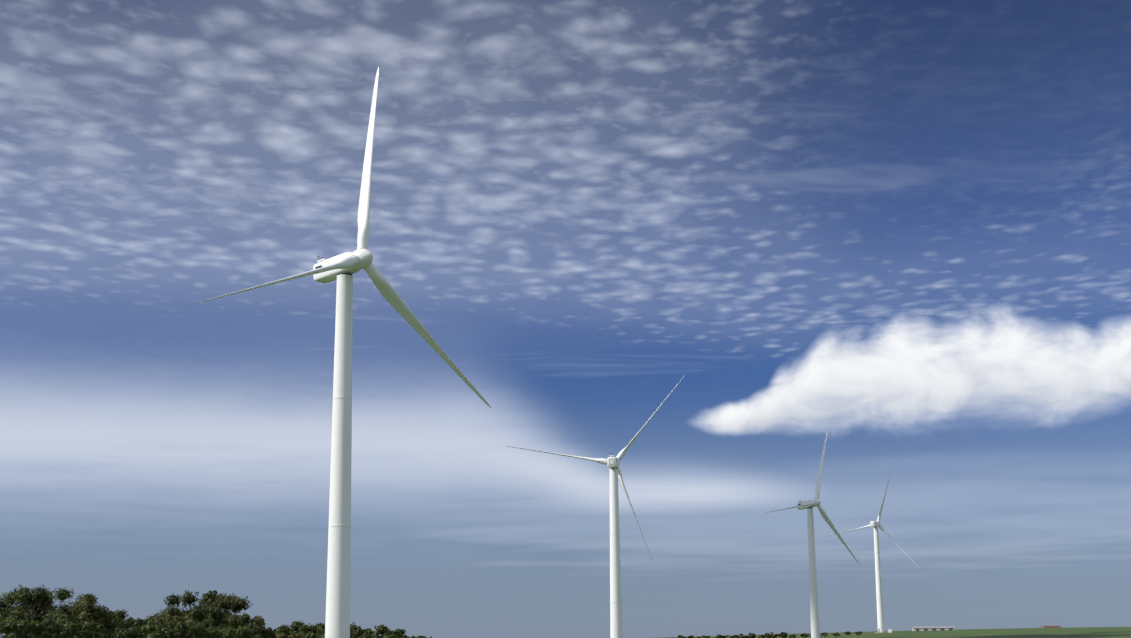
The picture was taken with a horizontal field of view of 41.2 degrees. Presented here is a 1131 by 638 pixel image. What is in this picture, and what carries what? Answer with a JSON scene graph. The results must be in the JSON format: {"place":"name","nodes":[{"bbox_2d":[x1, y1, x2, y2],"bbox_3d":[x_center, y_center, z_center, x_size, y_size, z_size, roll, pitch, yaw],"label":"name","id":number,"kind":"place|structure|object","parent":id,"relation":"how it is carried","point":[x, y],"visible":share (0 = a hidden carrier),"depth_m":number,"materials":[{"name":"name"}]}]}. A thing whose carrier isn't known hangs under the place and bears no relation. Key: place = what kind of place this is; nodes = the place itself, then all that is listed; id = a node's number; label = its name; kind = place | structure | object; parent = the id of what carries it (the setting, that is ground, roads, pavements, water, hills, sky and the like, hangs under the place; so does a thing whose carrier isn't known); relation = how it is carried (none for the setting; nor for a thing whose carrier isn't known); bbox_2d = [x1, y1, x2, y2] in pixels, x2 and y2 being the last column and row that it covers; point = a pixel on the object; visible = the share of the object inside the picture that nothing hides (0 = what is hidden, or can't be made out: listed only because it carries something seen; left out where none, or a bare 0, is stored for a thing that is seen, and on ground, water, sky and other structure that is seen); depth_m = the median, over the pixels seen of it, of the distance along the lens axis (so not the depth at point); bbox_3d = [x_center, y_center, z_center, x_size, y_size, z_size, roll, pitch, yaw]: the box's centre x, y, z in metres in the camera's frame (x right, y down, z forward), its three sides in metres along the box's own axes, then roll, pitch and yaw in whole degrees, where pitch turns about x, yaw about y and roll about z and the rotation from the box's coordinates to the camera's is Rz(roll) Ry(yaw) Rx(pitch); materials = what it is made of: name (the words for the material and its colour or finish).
{"place":"outdoors","nodes":[
{"label":"outdoors","id":0,"kind":"place"},
{"bbox_2d":[0,0,1130,637],"label":"sky","id":1,"kind":"structure","parent":0,"point":[899,231],"materials":[{"name":"blue"}]},
{"bbox_2d":[661,627,1130,637],"bbox_3d":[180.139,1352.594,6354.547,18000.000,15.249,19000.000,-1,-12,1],"label":"ground","id":2,"kind":"structure","parent":0,"point":[1099,632],"depth_m":875.62,"materials":[{"name":"green plant"}]},
{"bbox_2d":[0,605,26,637],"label":"tree","id":3,"kind":"object","parent":2,"relation":"on","point":[13,609],"visible":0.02,"depth_m":520.66,"materials":[{"name":"green plant"}]},
{"bbox_2d":[0,589,41,636],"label":"tree","id":4,"kind":"object","parent":2,"relation":"on","point":[6,601],"visible":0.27,"depth_m":433.06,"materials":[{"name":"green plant"}]},
{"bbox_2d":[0,618,46,637],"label":"tree","id":5,"kind":"object","parent":2,"relation":"on","point":[21,625],"visible":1,"depth_m":394.64,"materials":[{"name":"green plant"}]},
{"bbox_2d":[0,584,69,637],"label":"tree","id":6,"kind":"object","parent":2,"relation":"on","point":[26,597],"visible":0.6,"depth_m":424.15,"materials":[{"name":"green plant"}]},
{"bbox_2d":[24,618,68,637],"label":"tree","id":7,"kind":"object","parent":2,"relation":"on","point":[53,626],"visible":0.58,"depth_m":402.57,"materials":[{"name":"green plant"}]},
{"bbox_2d":[24,602,77,621],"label":"tree","id":8,"kind":"object","parent":2,"relation":"on","point":[69,618],"visible":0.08,"depth_m":482.91,"materials":[{"name":"green plant"}]},
{"bbox_2d":[23,586,97,631],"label":"tree","id":9,"kind":"object","parent":2,"relation":"on","point":[62,594],"visible":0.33,"depth_m":433.74,"materials":[{"name":"green plant"}]},
{"bbox_2d":[54,620,102,637],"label":"tree","id":10,"kind":"object","parent":2,"relation":"on","point":[69,628],"visible":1,"depth_m":398.38,"materials":[{"name":"green plant"}]},
{"bbox_2d":[49,592,112,637],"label":"tree","id":11,"kind":"object","parent":2,"relation":"on","point":[85,607],"visible":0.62,"depth_m":419.18,"materials":[{"name":"green plant"}]},
{"bbox_2d":[78,623,127,637],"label":"tree","id":12,"kind":"object","parent":2,"relation":"on","point":[100,628],"visible":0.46,"depth_m":407.78,"materials":[{"name":"green plant"}]},
{"bbox_2d":[92,609,128,634],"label":"tree","id":13,"kind":"object","parent":2,"relation":"on","point":[120,614],"visible":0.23,"depth_m":447.24,"materials":[{"name":"green plant"}]},
{"bbox_2d":[107,617,146,637],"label":"tree","id":14,"kind":"object","parent":2,"relation":"on","point":[129,622],"visible":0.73,"depth_m":428.53,"materials":[{"name":"green plant"}]},
{"bbox_2d":[116,630,145,637],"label":"tree","id":15,"kind":"object","parent":2,"relation":"on","point":[127,633],"visible":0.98,"depth_m":404.84,"materials":[{"name":"green plant"}]},
{"bbox_2d":[126,623,173,637],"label":"tree","id":16,"kind":"object","parent":2,"relation":"on","point":[136,630],"visible":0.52,"depth_m":409.52,"materials":[{"name":"green plant"}]},
{"bbox_2d":[145,605,199,637],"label":"tree","id":17,"kind":"object","parent":2,"relation":"on","point":[174,614],"visible":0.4,"depth_m":429.00,"materials":[{"name":"green plant"}]},
{"bbox_2d":[146,620,205,637],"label":"tree","id":18,"kind":"object","parent":2,"relation":"on","point":[163,630],"visible":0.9,"depth_m":403.55,"materials":[{"name":"green plant"}]},
{"bbox_2d":[157,590,221,637],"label":"tree","id":19,"kind":"object","parent":2,"relation":"on","point":[189,598],"visible":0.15,"depth_m":444.47,"materials":[{"name":"green plant"}]},
{"bbox_2d":[171,617,232,637],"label":"tree","id":20,"kind":"object","parent":2,"relation":"on","point":[210,626],"visible":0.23,"depth_m":410.81,"materials":[{"name":"green plant"}]},
{"bbox_2d":[185,603,229,637],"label":"tree","id":21,"kind":"object","parent":2,"relation":"on","point":[204,635],"depth_m":503.10,"materials":[{"name":"green plant"}]},
{"bbox_2d":[190,590,228,637],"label":"tree","id":22,"kind":"object","parent":2,"relation":"on","point":[214,610],"visible":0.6,"depth_m":434.49,"materials":[{"name":"green plant"}]},
{"bbox_2d":[196,593,252,637],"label":"tree","id":23,"kind":"object","parent":2,"relation":"on","point":[233,604],"visible":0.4,"depth_m":451.40,"materials":[{"name":"green plant"}]},
{"bbox_2d":[206,627,254,637],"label":"tree","id":24,"kind":"object","parent":2,"relation":"on","point":[241,632],"visible":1,"depth_m":407.22,"materials":[{"name":"green plant"}]},
{"bbox_2d":[224,613,265,634],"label":"tree","id":25,"kind":"object","parent":2,"relation":"on","point":[257,625],"visible":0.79,"depth_m":432.72,"materials":[{"name":"green plant"}]},
{"bbox_2d":[260,626,289,637],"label":"tree","id":26,"kind":"object","parent":2,"relation":"on","point":[266,633],"visible":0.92,"depth_m":435.90,"materials":[{"name":"green plant"}]},
{"bbox_2d":[276,632,298,637],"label":"tree","id":27,"kind":"object","parent":2,"relation":"on","point":[291,635],"visible":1,"depth_m":412.50,"materials":[{"name":"green plant"}]},
{"bbox_2d":[272,620,317,637],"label":"tree","id":28,"kind":"object","parent":2,"relation":"on","point":[294,626],"visible":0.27,"depth_m":453.92,"materials":[{"name":"green plant"}]},
{"bbox_2d":[298,622,324,637],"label":"tree","id":29,"kind":"object","parent":2,"relation":"on","point":[318,629],"visible":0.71,"depth_m":441.18,"materials":[{"name":"green plant"}]},
{"bbox_2d":[305,631,319,637],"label":"tree","id":30,"kind":"object","parent":2,"relation":"on","point":[310,634],"visible":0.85,"depth_m":417.62,"materials":[{"name":"green plant"}]},
{"bbox_2d":[318,633,357,637],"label":"tree","id":31,"kind":"object","parent":2,"relation":"on","point":[352,635],"visible":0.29,"depth_m":413.61,"materials":[{"name":"green plant"}]},
{"bbox_2d":[198,67,490,637],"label":"wind turbine","id":32,"kind":"object","parent":2,"relation":"on","point":[342,268],"visible":1,"depth_m":268.15,"materials":[{"name":"paint"}]},
{"bbox_2d":[350,622,358,633],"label":"tree","id":33,"kind":"object","parent":2,"relation":"on","point":[352,626],"visible":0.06,"depth_m":458.99,"materials":[{"name":"green plant"}]},
{"bbox_2d":[350,626,375,637],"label":"tree","id":34,"kind":"object","parent":2,"relation":"on","point":[358,631],"visible":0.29,"depth_m":446.99,"materials":[{"name":"green plant"}]},
{"bbox_2d":[358,633,380,637],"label":"tree","id":35,"kind":"object","parent":2,"relation":"on","point":[374,635],"visible":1,"depth_m":420.43,"materials":[{"name":"green plant"}]},
{"bbox_2d":[363,624,394,637],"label":"tree","id":36,"kind":"object","parent":2,"relation":"on","point":[382,630],"visible":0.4,"depth_m":456.85,"materials":[{"name":"green plant"}]},
{"bbox_2d":[384,633,405,637],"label":"tree","id":37,"kind":"object","parent":2,"relation":"on","point":[390,635],"visible":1,"depth_m":415.73,"materials":[{"name":"green plant"}]},
{"bbox_2d":[383,628,418,637],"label":"tree","id":38,"kind":"object","parent":2,"relation":"on","point":[399,632],"visible":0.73,"depth_m":443.25,"materials":[{"name":"green plant"}]},
{"bbox_2d":[507,375,684,637],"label":"wind turbine","id":39,"kind":"object","parent":2,"relation":"on","point":[615,473],"visible":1,"depth_m":513.37,"materials":[{"name":"paint"}]},
{"bbox_2d":[734,634,749,637],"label":"hedge tree","id":40,"kind":"object","parent":2,"relation":"on","point":[736,636],"visible":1,"depth_m":877.41,"materials":[{"name":"green plant"}]},
{"bbox_2d":[748,633,755,637],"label":"hedge tree","id":41,"kind":"object","parent":2,"relation":"on","point":[752,635],"visible":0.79,"depth_m":884.25,"materials":[{"name":"green plant"}]},
{"bbox_2d":[764,632,778,637],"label":"hedge tree","id":42,"kind":"object","parent":2,"relation":"on","point":[769,635],"visible":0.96,"depth_m":896.39,"materials":[{"name":"green plant"}]},
{"bbox_2d":[778,632,787,637],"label":"hedge tree","id":43,"kind":"object","parent":2,"relation":"on","point":[783,634],"visible":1,"depth_m":893.91,"materials":[{"name":"green plant"}]},
{"bbox_2d":[766,431,858,637],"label":"wind turbine","id":44,"kind":"object","parent":2,"relation":"on","point":[808,505],"visible":1,"depth_m":740.60,"materials":[{"name":"paint"}]},
{"bbox_2d":[826,470,919,632],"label":"wind turbine","id":45,"kind":"object","parent":2,"relation":"on","point":[875,525],"visible":0.98,"depth_m":981.57,"materials":[{"name":"paint"}]},
{"bbox_2d":[912,626,954,630],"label":"building","id":46,"kind":"structure","parent":2,"relation":"on","point":[930,628],"depth_m":999.21,"materials":[{"name":"white"}]},
{"bbox_2d":[1041,626,1060,627],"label":"building","id":47,"kind":"structure","parent":2,"relation":"on","point":[1050,627],"depth_m":1126.35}
]}

